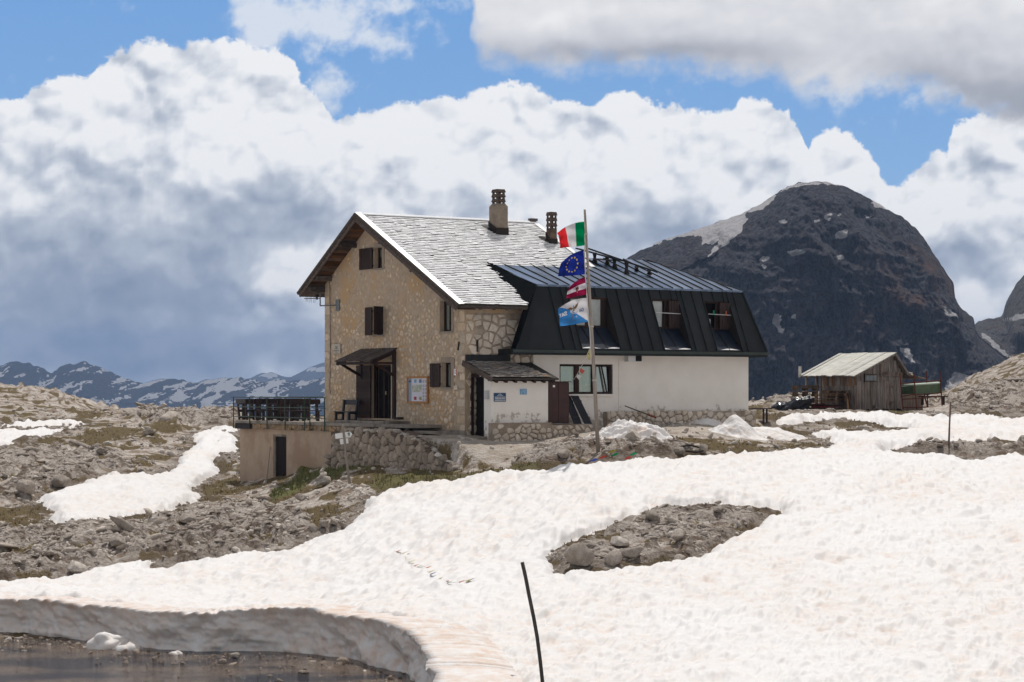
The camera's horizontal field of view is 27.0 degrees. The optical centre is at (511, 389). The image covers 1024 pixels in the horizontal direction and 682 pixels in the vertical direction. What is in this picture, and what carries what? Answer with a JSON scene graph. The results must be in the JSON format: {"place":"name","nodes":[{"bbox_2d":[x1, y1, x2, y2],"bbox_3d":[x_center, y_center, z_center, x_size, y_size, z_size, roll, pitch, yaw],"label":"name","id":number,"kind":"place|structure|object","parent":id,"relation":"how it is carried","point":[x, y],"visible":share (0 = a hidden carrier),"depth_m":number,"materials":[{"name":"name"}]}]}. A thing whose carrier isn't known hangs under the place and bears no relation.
{"place":"outdoors","nodes":[
{"label":"outdoors","id":0,"kind":"place"},
{"bbox_2d":[0,361,324,416],"bbox_3d":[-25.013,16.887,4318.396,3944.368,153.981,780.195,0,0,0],"label":"mountain","id":1,"kind":"structure","parent":0,"point":[86,380],"depth_m":4196.08,"materials":[{"name":"stone"}]},
{"bbox_2d":[0,638,414,681],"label":"water","id":2,"kind":"structure","parent":0,"point":[60,662],"depth_m":48.49,"materials":[{"name":"liquid"}]},
{"bbox_2d":[230,652,239,657],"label":"boulder","id":3,"kind":"object","parent":2,"relation":"on","point":[235,655],"visible":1,"depth_m":49.98,"materials":[{"name":"white stone"}]},
{"bbox_2d":[249,363,324,382],"bbox_3d":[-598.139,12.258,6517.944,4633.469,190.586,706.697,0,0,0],"label":"mountain","id":4,"kind":"structure","parent":0,"point":[317,371],"depth_m":6487.06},
{"bbox_2d":[0,0,1023,382],"bbox_3d":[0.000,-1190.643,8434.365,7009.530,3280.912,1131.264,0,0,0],"label":"sky","id":5,"kind":"structure","parent":0,"point":[188,188],"depth_m":8852.58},
{"bbox_2d":[0,353,1023,673],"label":"ground","id":6,"kind":"structure","parent":0,"point":[466,455],"depth_m":81.26,"materials":[{"name":"stone"}]},
{"bbox_2d":[16,479,34,494],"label":"boulder","id":7,"kind":"object","parent":6,"relation":"on","point":[26,486],"visible":1,"depth_m":84.08,"materials":[{"name":"grey stone"}]},
{"bbox_2d":[51,474,70,486],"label":"boulder","id":8,"kind":"object","parent":6,"relation":"on","point":[61,480],"visible":0.99,"depth_m":89.25,"materials":[{"name":"grey stone"}]},
{"bbox_2d":[67,561,87,573],"bbox_3d":[-13.251,5.456,65.037,0.571,0.439,0.571,0,0,39],"label":"boulder","id":9,"kind":"object","parent":6,"relation":"on","point":[75,567],"visible":0.88,"depth_m":64.89,"materials":[{"name":"white stone"}]},
{"bbox_2d":[96,447,106,453],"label":"boulder","id":10,"kind":"object","parent":6,"relation":"on","point":[100,450],"visible":1,"depth_m":103.51,"materials":[{"name":"grey stone"}]},
{"bbox_2d":[86,632,130,649],"bbox_3d":[-9.773,6.284,52.038,1.156,0.759,0.907,0,0,0],"label":"snow lump","id":11,"kind":"object","parent":6,"relation":"on","point":[104,641],"visible":0.59,"depth_m":51.74,"materials":[{"name":"snow"}]},
{"bbox_2d":[109,536,125,546],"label":"boulder","id":12,"kind":"object","parent":6,"relation":"on","point":[116,541],"visible":0.86,"depth_m":69.48,"materials":[{"name":"grey stone"}]},
{"bbox_2d":[116,642,142,650],"bbox_3d":[-9.240,6.348,51.567,0.661,0.488,0.525,0,0,0],"label":"snow lump","id":13,"kind":"object","parent":6,"relation":"on","point":[130,646],"visible":0.48,"depth_m":51.41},
{"bbox_2d":[142,429,155,434],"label":"boulder","id":14,"kind":"object","parent":6,"relation":"on","point":[149,432],"visible":0.92,"depth_m":120.17,"materials":[{"name":"grey stone"}]},
{"bbox_2d":[178,513,196,522],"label":"boulder","id":15,"kind":"object","parent":6,"relation":"on","point":[186,518],"visible":0.92,"depth_m":77.25,"materials":[{"name":"grey stone"}]},
{"bbox_2d":[1,634,401,681],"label":"stream stones","id":16,"kind":"object","parent":6,"relation":"on","point":[341,661],"visible":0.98,"depth_m":49.87,"materials":[{"name":"stone"}]},
{"bbox_2d":[0,595,521,681],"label":"snow bank","id":17,"kind":"structure","parent":6,"relation":"on","point":[421,650],"depth_m":51.20,"materials":[{"name":"snow"}]},
{"bbox_2d":[294,493,304,500],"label":"boulder","id":18,"kind":"object","parent":6,"relation":"on","point":[299,496],"visible":1,"depth_m":80.94,"materials":[{"name":"grey stone"}]},
{"bbox_2d":[309,523,317,531],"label":"boulder","id":19,"kind":"object","parent":6,"relation":"on","point":[313,527],"visible":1,"depth_m":70.44,"materials":[{"name":"grey stone"}]},
{"bbox_2d":[313,468,330,485],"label":"cairn","id":20,"kind":"object","parent":6,"relation":"on","point":[322,479],"visible":0.91,"depth_m":83.10,"materials":[{"name":"white stone"}]},
{"bbox_2d":[319,519,326,526],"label":"boulder","id":21,"kind":"object","parent":6,"relation":"on","point":[323,523],"visible":1,"depth_m":70.51,"materials":[{"name":"grey stone"}]},
{"bbox_2d":[323,454,330,465],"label":"rock pier","id":22,"kind":"structure","parent":6,"relation":"on","point":[328,457],"depth_m":89.63,"materials":[{"name":"stone"}]},
{"bbox_2d":[235,419,441,480],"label":"terrace","id":23,"kind":"structure","parent":6,"relation":"on","point":[294,446],"depth_m":93.97,"materials":[{"name":"paint"}]},
{"bbox_2d":[236,399,254,419],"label":"bench","id":24,"kind":"object","parent":23,"relation":"on","point":[241,401],"visible":0.84,"depth_m":98.89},
{"bbox_2d":[238,403,270,419],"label":"table","id":25,"kind":"object","parent":23,"relation":"on","point":[243,412],"visible":0.42,"depth_m":98.96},
{"bbox_2d":[253,399,277,420],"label":"bench","id":26,"kind":"object","parent":23,"relation":"on","point":[256,402],"visible":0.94,"depth_m":97.03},
{"bbox_2d":[231,397,325,430],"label":"railing","id":27,"kind":"object","parent":23,"relation":"on","point":[285,407],"visible":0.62,"depth_m":95.20,"materials":[{"name":"black metal"}]},
{"bbox_2d":[264,399,294,419],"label":"bench","id":28,"kind":"object","parent":23,"relation":"on","point":[272,401],"visible":0.36,"depth_m":97.69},
{"bbox_2d":[274,434,285,477],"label":"door","id":29,"kind":"structure","parent":23,"relation":"in","point":[279,440],"depth_m":94.77,"materials":[{"name":"wood"}]},
{"bbox_2d":[262,404,300,420],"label":"table","id":30,"kind":"object","parent":23,"relation":"on","point":[278,404],"visible":0.59,"depth_m":96.78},
{"bbox_2d":[273,405,303,417],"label":"table","id":31,"kind":"object","parent":23,"relation":"on","point":[274,414],"visible":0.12,"depth_m":101.91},
{"bbox_2d":[277,399,303,420],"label":"bench","id":32,"kind":"object","parent":23,"relation":"on","point":[280,402],"visible":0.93,"depth_m":95.01,"materials":[{"name":"wood"}]},
{"bbox_2d":[278,404,313,420],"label":"table","id":33,"kind":"object","parent":23,"relation":"on","point":[307,405],"visible":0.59,"depth_m":97.46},
{"bbox_2d":[289,399,321,420],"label":"bench","id":34,"kind":"object","parent":23,"relation":"on","point":[301,401],"visible":0.81,"depth_m":95.64,"materials":[{"name":"wood"}]},
{"bbox_2d":[333,400,359,419],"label":"bench","id":35,"kind":"object","parent":23,"relation":"on","point":[351,402],"visible":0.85,"depth_m":91.34,"materials":[{"name":"wood"}]},
{"bbox_2d":[335,424,351,483],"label":"signpost","id":36,"kind":"object","parent":6,"relation":"on","point":[344,435],"visible":0.98,"depth_m":80.53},
{"bbox_2d":[330,426,457,470],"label":"dry stone wall","id":37,"kind":"structure","parent":6,"relation":"on","point":[382,446],"depth_m":84.18,"materials":[{"name":"stone"}]},
{"bbox_2d":[414,431,445,433],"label":"stone slab","id":38,"kind":"structure","parent":6,"relation":"on","point":[432,432],"depth_m":83.69,"materials":[{"name":"stone"}]},
{"bbox_2d":[297,212,594,434],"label":"stone hut","id":39,"kind":"object","parent":6,"relation":"on","point":[435,299],"visible":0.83,"depth_m":88.77,"materials":[{"name":"stone"}]},
{"bbox_2d":[304,292,339,310],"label":"aerial","id":40,"kind":"object","parent":39,"relation":"attached to","point":[337,305],"visible":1,"depth_m":93.64,"materials":[{"name":"metal"}]},
{"bbox_2d":[333,344,340,352],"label":"wall plaque","id":41,"kind":"object","parent":39,"relation":"attached to","point":[336,348],"depth_m":92.92,"materials":[{"name":"beige stone"}]},
{"bbox_2d":[356,365,370,417],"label":"door leaf","id":42,"kind":"structure","parent":39,"relation":"in","point":[363,386],"depth_m":90.79,"materials":[{"name":"wood"}]},
{"bbox_2d":[373,248,382,269],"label":"window","id":43,"kind":"structure","parent":39,"relation":"in","point":[379,249],"depth_m":90.23,"materials":[{"name":"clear glass"}]},
{"bbox_2d":[372,306,383,336],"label":"window","id":44,"kind":"structure","parent":39,"relation":"in","point":[377,335],"depth_m":89.99,"materials":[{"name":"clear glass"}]},
{"bbox_2d":[374,364,390,417],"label":"door","id":45,"kind":"structure","parent":39,"relation":"in","point":[383,378],"depth_m":89.97,"materials":[{"name":"brown wood"}]},
{"bbox_2d":[407,376,428,402],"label":"notice board","id":46,"kind":"object","parent":39,"relation":"attached to","point":[417,389],"visible":1,"depth_m":86.97,"materials":[{"name":"paper"}]},
{"bbox_2d":[439,301,451,332],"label":"window","id":47,"kind":"structure","parent":39,"relation":"in","point":[447,308],"depth_m":85.62,"materials":[{"name":"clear glass"}]},
{"bbox_2d":[441,363,450,388],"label":"window","id":48,"kind":"structure","parent":39,"relation":"in","point":[448,365],"depth_m":85.49,"materials":[{"name":"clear glass"}]},
{"bbox_2d":[482,189,508,235],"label":"chimney","id":49,"kind":"object","parent":39,"relation":"on","point":[498,219],"visible":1,"depth_m":92.07,"materials":[{"name":"beige stone"}]},
{"bbox_2d":[539,212,557,244],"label":"chimney","id":50,"kind":"object","parent":39,"relation":"on","point":[551,235],"visible":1,"depth_m":92.56,"materials":[{"name":"brown stone"}]},
{"bbox_2d":[0,404,1012,578],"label":"turf","id":51,"kind":"structure","parent":6,"relation":"on","point":[285,486],"depth_m":83.61,"materials":[{"name":"plant"}]},
{"bbox_2d":[0,410,1023,681],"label":"snow","id":52,"kind":"structure","parent":6,"relation":"on","point":[866,556],"depth_m":59.57,"materials":[{"name":"snow"}]},
{"bbox_2d":[396,550,473,582],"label":"footprints","id":53,"kind":"object","parent":52,"relation":"on","point":[431,571],"visible":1,"depth_m":58.30,"materials":[{"name":"white"}]},
{"bbox_2d":[521,562,543,681],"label":"bent pole","id":54,"kind":"object","parent":52,"relation":"on","point":[534,621],"visible":1,"depth_m":42.27,"materials":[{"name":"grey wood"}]},
{"bbox_2d":[0,377,1023,569],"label":"rock blocks","id":55,"kind":"object","parent":6,"relation":"on","point":[589,545],"visible":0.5,"depth_m":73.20,"materials":[{"name":"grey stone"}]},
{"bbox_2d":[0,376,1023,670],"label":"loose stones","id":56,"kind":"object","parent":6,"relation":"on","point":[554,554],"visible":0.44,"depth_m":81.97,"materials":[{"name":"white stone"}]},
{"bbox_2d":[462,354,592,441],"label":"entrance porch","id":57,"kind":"object","parent":6,"relation":"on","point":[516,416],"visible":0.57,"depth_m":83.50,"materials":[{"name":"white paint"}]},
{"bbox_2d":[470,374,483,435],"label":"door","id":58,"kind":"structure","parent":57,"relation":"in","point":[479,380],"depth_m":84.07,"materials":[{"name":"brown wood"}]},
{"bbox_2d":[494,393,505,401],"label":"blue sign","id":59,"kind":"object","parent":57,"relation":"attached to","point":[499,397],"visible":1,"depth_m":82.80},
{"bbox_2d":[548,381,570,422],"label":"cabinet","id":60,"kind":"object","parent":57,"relation":"on","point":[558,401],"visible":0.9,"depth_m":84.62,"materials":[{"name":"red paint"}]},
{"bbox_2d":[569,396,581,423],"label":"leaning shutter","id":61,"kind":"object","parent":57,"relation":"on","point":[575,417],"visible":0.7,"depth_m":85.89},
{"bbox_2d":[571,396,591,423],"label":"leaning shutter","id":62,"kind":"object","parent":57,"relation":"on","point":[577,401],"visible":1,"depth_m":86.04,"materials":[{"name":"metal"}]},
{"bbox_2d":[557,449,569,457],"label":"boulder","id":63,"kind":"object","parent":6,"relation":"on","point":[563,453],"visible":1,"depth_m":75.80,"materials":[{"name":"grey stone"}]},
{"bbox_2d":[564,543,594,565],"bbox_3d":[1.783,4.486,57.936,0.794,0.626,0.610,0,0,-43],"label":"boulder","id":64,"kind":"object","parent":6,"relation":"on","point":[580,554],"visible":1,"depth_m":57.73,"materials":[{"name":"grey stone"}]},
{"bbox_2d":[584,209,599,452],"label":"flagpole","id":65,"kind":"object","parent":6,"relation":"on","point":[592,352],"visible":0.98,"depth_m":77.13,"materials":[{"name":"metal"}]},
{"bbox_2d":[557,222,584,247],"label":"flag","id":66,"kind":"object","parent":65,"relation":"attached to","point":[571,235],"visible":1,"depth_m":77.14,"materials":[{"name":"fabric"}]},
{"bbox_2d":[558,250,584,275],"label":"flag","id":67,"kind":"object","parent":65,"relation":"attached to","point":[572,264],"visible":1,"depth_m":77.14,"materials":[{"name":"fabric"}]},
{"bbox_2d":[558,298,587,325],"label":"flag","id":68,"kind":"object","parent":65,"relation":"attached to","point":[572,312],"visible":1,"depth_m":77.14,"materials":[{"name":"fabric"}]},
{"bbox_2d":[566,277,586,297],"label":"flag","id":69,"kind":"object","parent":65,"relation":"attached to","point":[577,288],"visible":1,"depth_m":77.14,"materials":[{"name":"fabric"}]},
{"bbox_2d":[571,348,590,382],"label":"prayer flags","id":70,"kind":"object","parent":65,"relation":"attached to","point":[588,356],"visible":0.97,"depth_m":81.68},
{"bbox_2d":[604,549,621,565],"bbox_3d":[2.798,4.588,58.132,0.536,0.412,0.492,-14,-2,41],"label":"boulder","id":71,"kind":"object","parent":6,"relation":"on","point":[613,558],"visible":1,"depth_m":58.02,"materials":[{"name":"grey stone"}]},
{"bbox_2d":[610,536,629,546],"bbox_3d":[3.084,4.351,60.986,0.484,0.333,0.515,0,0,37],"label":"boulder","id":72,"kind":"object","parent":6,"relation":"on","point":[617,541],"visible":0.98,"depth_m":60.86,"materials":[{"name":"white stone"}]},
{"bbox_2d":[487,257,768,427],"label":"annex","id":73,"kind":"object","parent":6,"relation":"on","point":[672,345],"visible":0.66,"depth_m":88.68,"materials":[{"name":"white paint"}]},
{"bbox_2d":[560,364,614,395],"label":"window","id":74,"kind":"structure","parent":73,"relation":"in","point":[583,386],"depth_m":87.24,"materials":[{"name":"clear glass"}]},
{"bbox_2d":[575,248,657,274],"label":"snow rack","id":75,"kind":"object","parent":73,"relation":"on","point":[613,258],"visible":0.99,"depth_m":91.57,"materials":[{"name":"black metal"}]},
{"bbox_2d":[583,419,672,443],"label":"snow pile","id":76,"kind":"object","parent":6,"relation":"on","point":[618,428],"visible":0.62,"depth_m":79.22,"materials":[{"name":"snow"}]},
{"bbox_2d":[621,546,642,558],"bbox_3d":[3.295,4.471,58.748,0.580,0.429,0.422,10,9,9],"label":"boulder","id":77,"kind":"object","parent":6,"relation":"on","point":[633,552],"visible":0.98,"depth_m":58.59,"materials":[{"name":"grey stone"}]},
{"bbox_2d":[624,429,640,441],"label":"boulder","id":78,"kind":"object","parent":6,"relation":"on","point":[633,434],"visible":0.74,"depth_m":78.48,"materials":[{"name":"white stone"}]},
{"bbox_2d":[625,406,655,417],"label":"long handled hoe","id":79,"kind":"object","parent":6,"relation":"on","point":[642,412],"visible":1,"depth_m":87.64,"materials":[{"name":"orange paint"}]},
{"bbox_2d":[645,509,659,520],"bbox_3d":[4.201,3.786,63.760,0.469,0.351,0.537,8,19,14],"label":"boulder","id":80,"kind":"object","parent":6,"relation":"on","point":[652,515],"visible":1,"depth_m":63.60,"materials":[{"name":"grey stone"}]},
{"bbox_2d":[671,528,684,540],"bbox_3d":[4.773,4.182,61.195,0.378,0.373,0.687,-12,-1,18],"label":"boulder","id":81,"kind":"object","parent":6,"relation":"on","point":[677,534],"visible":1,"depth_m":61.00,"materials":[{"name":"grey stone"}]},
{"bbox_2d":[674,447,684,454],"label":"boulder","id":82,"kind":"object","parent":6,"relation":"on","point":[679,450],"visible":1,"depth_m":76.71,"materials":[{"name":"grey stone"}]},
{"bbox_2d":[674,554,685,559],"bbox_3d":[4.584,4.665,58.694,0.364,0.269,0.494,-18,-11,38],"label":"boulder","id":83,"kind":"object","parent":6,"relation":"on","point":[679,556],"visible":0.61,"depth_m":58.59,"materials":[{"name":"grey stone"}]},
{"bbox_2d":[681,444,703,452],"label":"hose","id":84,"kind":"object","parent":6,"relation":"on","point":[692,446],"visible":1,"depth_m":77.33,"materials":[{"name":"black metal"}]},
{"bbox_2d":[699,444,707,452],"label":"boulder","id":85,"kind":"object","parent":6,"relation":"on","point":[704,447],"visible":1,"depth_m":77.44,"materials":[{"name":"grey stone"}]},
{"bbox_2d":[690,418,722,425],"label":"snow pile","id":86,"kind":"object","parent":6,"relation":"on","point":[709,421],"visible":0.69,"depth_m":89.18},
{"bbox_2d":[713,507,721,512],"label":"boulder","id":87,"kind":"object","parent":6,"relation":"on","point":[717,509],"visible":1,"depth_m":64.86,"materials":[{"name":"grey stone"}]},
{"bbox_2d":[708,415,768,440],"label":"snow pile","id":88,"kind":"object","parent":6,"relation":"on","point":[737,426],"visible":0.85,"depth_m":85.61,"materials":[{"name":"snow"}]},
{"bbox_2d":[749,408,771,423],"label":"outdoor table","id":89,"kind":"object","parent":6,"relation":"on","point":[763,415],"visible":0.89,"depth_m":92.90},
{"bbox_2d":[771,401,786,410],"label":"rubbish bag","id":90,"kind":"object","parent":6,"relation":"on","point":[778,405],"visible":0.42,"depth_m":111.48,"materials":[{"name":"black plastic"}]},
{"bbox_2d":[753,427,807,440],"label":"snow pile","id":91,"kind":"object","parent":6,"relation":"on","point":[777,433],"visible":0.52,"depth_m":87.28,"materials":[{"name":"snow"}]},
{"bbox_2d":[780,395,813,410],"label":"rubbish bag","id":92,"kind":"object","parent":6,"relation":"on","point":[801,403],"visible":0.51,"depth_m":111.22,"materials":[{"name":"black plastic"}]},
{"bbox_2d":[809,404,843,409],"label":"lumber pile","id":93,"kind":"object","parent":6,"relation":"on","point":[818,406],"visible":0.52,"depth_m":112.01,"materials":[{"name":"brown wood"}]},
{"bbox_2d":[814,400,836,402],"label":"pallet","id":94,"kind":"object","parent":93,"relation":"on","point":[835,401],"visible":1,"depth_m":111.81,"materials":[{"name":"brown wood"}]},
{"bbox_2d":[827,398,850,400],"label":"pallet","id":95,"kind":"object","parent":94,"relation":"on","point":[844,399],"visible":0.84,"depth_m":112.23,"materials":[{"name":"brown wood"}]},
{"bbox_2d":[827,395,850,397],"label":"pallet","id":96,"kind":"object","parent":95,"relation":"on","point":[842,396],"visible":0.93,"depth_m":112.54,"materials":[{"name":"brown wood"}]},
{"bbox_2d":[826,393,849,395],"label":"pallet","id":97,"kind":"object","parent":96,"relation":"on","point":[844,394],"visible":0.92,"depth_m":112.31,"materials":[{"name":"brown wood"}]},
{"bbox_2d":[826,390,849,392],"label":"pallet","id":98,"kind":"object","parent":97,"relation":"on","point":[837,391],"visible":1,"depth_m":112.49,"materials":[{"name":"brown wood"}]},
{"bbox_2d":[798,352,925,409],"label":"wooden shed","id":99,"kind":"structure","parent":6,"relation":"on","point":[870,381],"depth_m":113.15,"materials":[{"name":"brown wood"}]},
{"bbox_2d":[865,375,876,380],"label":"window","id":100,"kind":"structure","parent":99,"relation":"in","point":[867,377],"depth_m":112.42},
{"bbox_2d":[899,371,942,408],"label":"scaffold","id":101,"kind":"object","parent":6,"relation":"on","point":[915,394],"visible":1,"depth_m":109.97,"materials":[{"name":"metal"}]},
{"bbox_2d":[902,382,940,393],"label":"green container","id":102,"kind":"object","parent":101,"relation":"on","point":[928,387],"visible":1,"depth_m":110.01,"materials":[{"name":"plastic"}]},
{"bbox_2d":[918,396,947,404],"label":"bench","id":103,"kind":"object","parent":6,"relation":"on","point":[922,400],"visible":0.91,"depth_m":111.85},
{"bbox_2d":[948,402,950,445],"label":"marker pole","id":104,"kind":"object","parent":6,"relation":"on","point":[949,425],"visible":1,"depth_m":83.55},
{"bbox_2d":[627,181,1006,400],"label":"mountain","id":105,"kind":"structure","parent":0,"point":[816,272],"depth_m":968.90,"materials":[{"name":"stone"}]},
{"bbox_2d":[975,275,1023,358],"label":"mountain","id":106,"kind":"structure","parent":0,"point":[1003,334],"depth_m":1140.26,"materials":[{"name":"stone"}]},
{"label":"pallet","id":107,"kind":"object","parent":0,"visible":0},
{"bbox_2d":[792,394,817,396],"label":"pallet","id":108,"kind":"object","parent":107,"relation":"on","point":[797,395],"visible":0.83,"depth_m":113.50,"materials":[{"name":"brown wood"}]},
{"bbox_2d":[792,391,817,393],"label":"pallet","id":109,"kind":"object","parent":108,"relation":"on","point":[804,392],"visible":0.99,"depth_m":113.44,"materials":[{"name":"brown wood"}]},
{"bbox_2d":[792,388,817,389],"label":"pallet","id":110,"kind":"object","parent":109,"relation":"on","point":[805,388],"visible":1,"depth_m":113.48,"materials":[{"name":"brown wood"}]},
{"bbox_2d":[792,385,817,387],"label":"pallet","id":111,"kind":"object","parent":110,"relation":"on","point":[804,386],"visible":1,"depth_m":113.45,"materials":[{"name":"brown wood"}]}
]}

